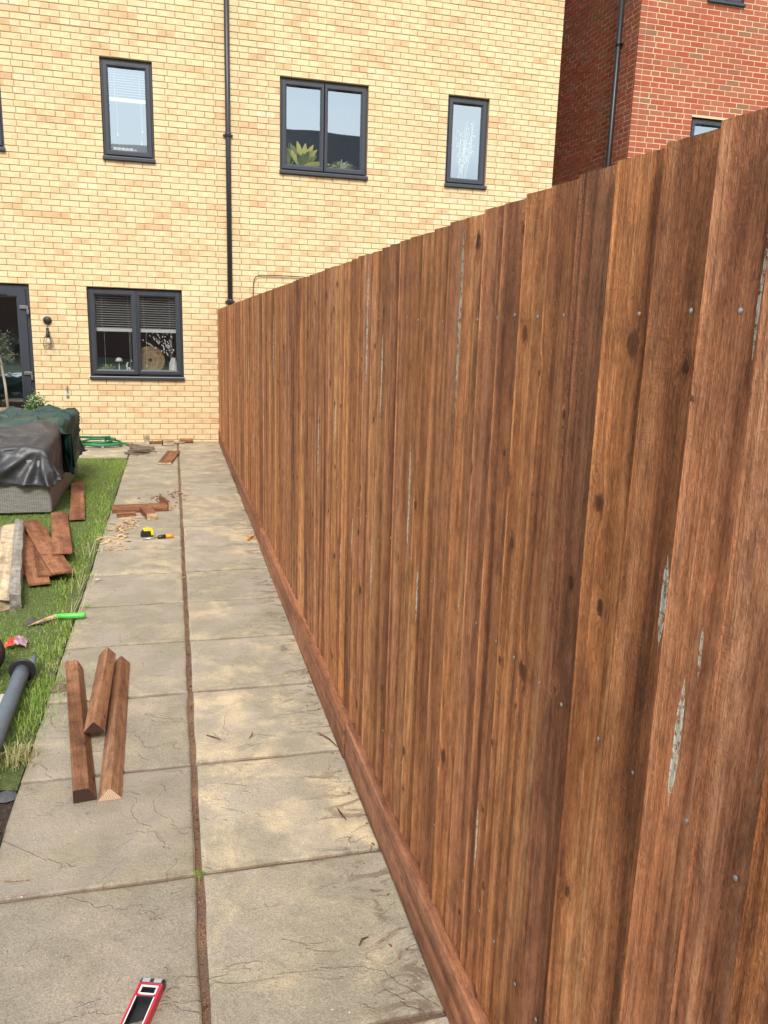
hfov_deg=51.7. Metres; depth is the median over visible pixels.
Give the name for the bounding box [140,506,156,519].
timber offcut
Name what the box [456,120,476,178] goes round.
faux tree
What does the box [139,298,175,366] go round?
venetian blind
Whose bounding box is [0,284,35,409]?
door
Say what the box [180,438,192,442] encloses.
wood block
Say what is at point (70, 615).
broken tool
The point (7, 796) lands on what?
stone
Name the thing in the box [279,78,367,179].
window
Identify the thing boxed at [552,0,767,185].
brick house
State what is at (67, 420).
sofa cover
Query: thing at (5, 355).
olive tree
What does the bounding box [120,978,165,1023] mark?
spirit level
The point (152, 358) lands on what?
woven disc
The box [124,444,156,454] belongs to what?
bark pile
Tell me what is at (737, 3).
window
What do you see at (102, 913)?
path
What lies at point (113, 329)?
venetian blind
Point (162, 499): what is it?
timber offcut
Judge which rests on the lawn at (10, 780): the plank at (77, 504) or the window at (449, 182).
the plank at (77, 504)
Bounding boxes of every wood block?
[144,434,149,443]
[150,441,161,443]
[162,440,173,445]
[174,441,184,443]
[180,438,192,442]
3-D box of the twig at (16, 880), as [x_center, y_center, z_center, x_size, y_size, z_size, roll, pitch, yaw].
[-1.049,1.051,2.262,0.071,0.008,0.007,0,13,-6]
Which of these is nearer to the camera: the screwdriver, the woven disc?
the screwdriver
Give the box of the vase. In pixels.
[169,358,176,369]
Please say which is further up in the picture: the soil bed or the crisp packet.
the crisp packet
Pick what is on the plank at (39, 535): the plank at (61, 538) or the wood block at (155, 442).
the plank at (61, 538)
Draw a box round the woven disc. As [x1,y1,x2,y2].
[141,346,164,369]
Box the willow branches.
[141,332,173,358]
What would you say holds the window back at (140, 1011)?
in the spirit level
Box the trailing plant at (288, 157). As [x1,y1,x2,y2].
[286,140,295,164]
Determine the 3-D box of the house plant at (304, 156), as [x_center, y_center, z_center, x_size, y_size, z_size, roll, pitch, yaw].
[-1.028,-4.827,10.751,0.530,0.375,0.322,5,13,13]
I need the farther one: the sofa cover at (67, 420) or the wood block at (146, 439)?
the wood block at (146, 439)
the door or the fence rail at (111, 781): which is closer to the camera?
the fence rail at (111, 781)
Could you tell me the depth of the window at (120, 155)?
9.99 m
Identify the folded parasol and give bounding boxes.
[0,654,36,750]
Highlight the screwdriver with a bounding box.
[142,534,173,539]
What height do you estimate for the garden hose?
0.153 m
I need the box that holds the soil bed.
[0,791,16,843]
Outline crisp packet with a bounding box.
[4,635,28,646]
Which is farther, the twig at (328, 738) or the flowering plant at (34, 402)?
the flowering plant at (34, 402)
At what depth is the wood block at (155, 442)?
10.73 m
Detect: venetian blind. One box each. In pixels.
[95,297,131,366]
[108,68,145,144]
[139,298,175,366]
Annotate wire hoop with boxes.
[253,275,304,295]
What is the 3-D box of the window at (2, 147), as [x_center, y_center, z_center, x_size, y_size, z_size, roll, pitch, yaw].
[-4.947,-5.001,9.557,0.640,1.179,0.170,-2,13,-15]
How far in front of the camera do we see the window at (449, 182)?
11.14 m
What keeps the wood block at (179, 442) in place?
on the path
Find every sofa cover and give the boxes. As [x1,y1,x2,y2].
[0,404,87,474]
[0,420,77,486]
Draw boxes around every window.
[0,89,5,151]
[87,287,184,380]
[100,58,155,163]
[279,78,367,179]
[444,96,487,189]
[690,118,721,136]
[707,0,745,7]
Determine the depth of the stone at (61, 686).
3.44 m
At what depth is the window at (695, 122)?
11.95 m
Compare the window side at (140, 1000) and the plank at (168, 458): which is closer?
the window side at (140, 1000)
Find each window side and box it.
[125,997,152,1023]
[141,987,155,997]
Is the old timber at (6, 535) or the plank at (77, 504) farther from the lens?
the plank at (77, 504)
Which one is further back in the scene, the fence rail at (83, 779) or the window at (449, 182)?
the window at (449, 182)
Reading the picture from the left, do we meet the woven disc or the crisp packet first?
the crisp packet
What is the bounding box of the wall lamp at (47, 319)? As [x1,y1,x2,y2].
[43,316,53,348]
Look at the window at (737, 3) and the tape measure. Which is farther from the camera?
the window at (737, 3)
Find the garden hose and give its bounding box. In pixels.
[80,436,128,445]
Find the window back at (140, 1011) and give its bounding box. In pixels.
[128,1003,149,1023]
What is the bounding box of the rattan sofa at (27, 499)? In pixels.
[0,460,77,513]
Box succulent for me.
[101,364,112,368]
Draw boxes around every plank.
[23,530,50,585]
[24,519,73,574]
[33,528,57,576]
[51,512,72,554]
[69,482,84,519]
[158,451,179,464]
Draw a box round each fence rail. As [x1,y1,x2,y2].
[65,660,96,803]
[84,647,115,732]
[98,656,129,800]
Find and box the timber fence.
[217,107,767,1023]
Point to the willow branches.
(168, 349)
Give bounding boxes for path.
[0,441,449,1023]
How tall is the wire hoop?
2.264 m
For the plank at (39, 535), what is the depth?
5.39 m
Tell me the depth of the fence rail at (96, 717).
3.28 m
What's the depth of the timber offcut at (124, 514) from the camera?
6.60 m
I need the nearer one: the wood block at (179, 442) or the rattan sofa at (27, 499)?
the rattan sofa at (27, 499)
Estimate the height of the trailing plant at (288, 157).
0.342 m
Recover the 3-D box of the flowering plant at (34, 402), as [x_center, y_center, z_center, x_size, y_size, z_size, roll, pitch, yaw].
[-4.285,-1.156,9.820,0.349,0.788,0.332,-2,13,-15]
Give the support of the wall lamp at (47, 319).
attached to the brick house at (202, 204)
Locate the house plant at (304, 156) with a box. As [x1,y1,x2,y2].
[289,141,329,166]
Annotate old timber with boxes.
[0,523,14,610]
[9,519,24,612]
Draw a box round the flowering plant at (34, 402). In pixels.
[23,388,48,409]
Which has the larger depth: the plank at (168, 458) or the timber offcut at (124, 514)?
the plank at (168, 458)
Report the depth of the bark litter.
2.81 m
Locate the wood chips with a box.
[94,485,222,588]
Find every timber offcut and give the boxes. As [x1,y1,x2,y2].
[112,503,167,512]
[116,512,135,516]
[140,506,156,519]
[159,495,170,509]
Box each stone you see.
[0,790,16,803]
[49,683,66,692]
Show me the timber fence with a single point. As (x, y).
(501, 477)
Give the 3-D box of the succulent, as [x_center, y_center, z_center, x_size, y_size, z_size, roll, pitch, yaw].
[-3.743,-1.929,10.695,0.205,0.143,0.188,-2,13,-15]
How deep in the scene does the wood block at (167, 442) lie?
10.59 m
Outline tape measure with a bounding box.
[140,528,154,536]
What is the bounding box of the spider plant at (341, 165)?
[329,159,356,169]
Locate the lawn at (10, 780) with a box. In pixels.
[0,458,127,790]
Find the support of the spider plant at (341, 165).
in the plant pot
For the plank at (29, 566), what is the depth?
5.08 m
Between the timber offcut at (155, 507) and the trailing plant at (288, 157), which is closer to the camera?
the timber offcut at (155, 507)
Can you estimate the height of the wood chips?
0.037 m
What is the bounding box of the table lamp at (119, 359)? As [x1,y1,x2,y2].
[115,357,122,369]
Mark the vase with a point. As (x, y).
(173, 366)
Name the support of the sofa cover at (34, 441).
on the rattan sofa at (27, 499)
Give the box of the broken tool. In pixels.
[28,612,85,625]
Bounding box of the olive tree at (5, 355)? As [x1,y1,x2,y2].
[0,330,18,407]
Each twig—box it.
[3,879,29,881]
[318,732,337,746]
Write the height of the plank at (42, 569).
0.014 m
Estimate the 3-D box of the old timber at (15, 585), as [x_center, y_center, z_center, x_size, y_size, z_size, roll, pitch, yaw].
[-2.385,0.296,5.157,0.068,0.096,1.811,-4,15,-23]
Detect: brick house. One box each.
[0,0,564,442]
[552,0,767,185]
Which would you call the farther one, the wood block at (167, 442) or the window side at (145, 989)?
the wood block at (167, 442)
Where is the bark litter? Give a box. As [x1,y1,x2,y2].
[137,462,423,1023]
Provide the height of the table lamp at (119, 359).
0.230 m

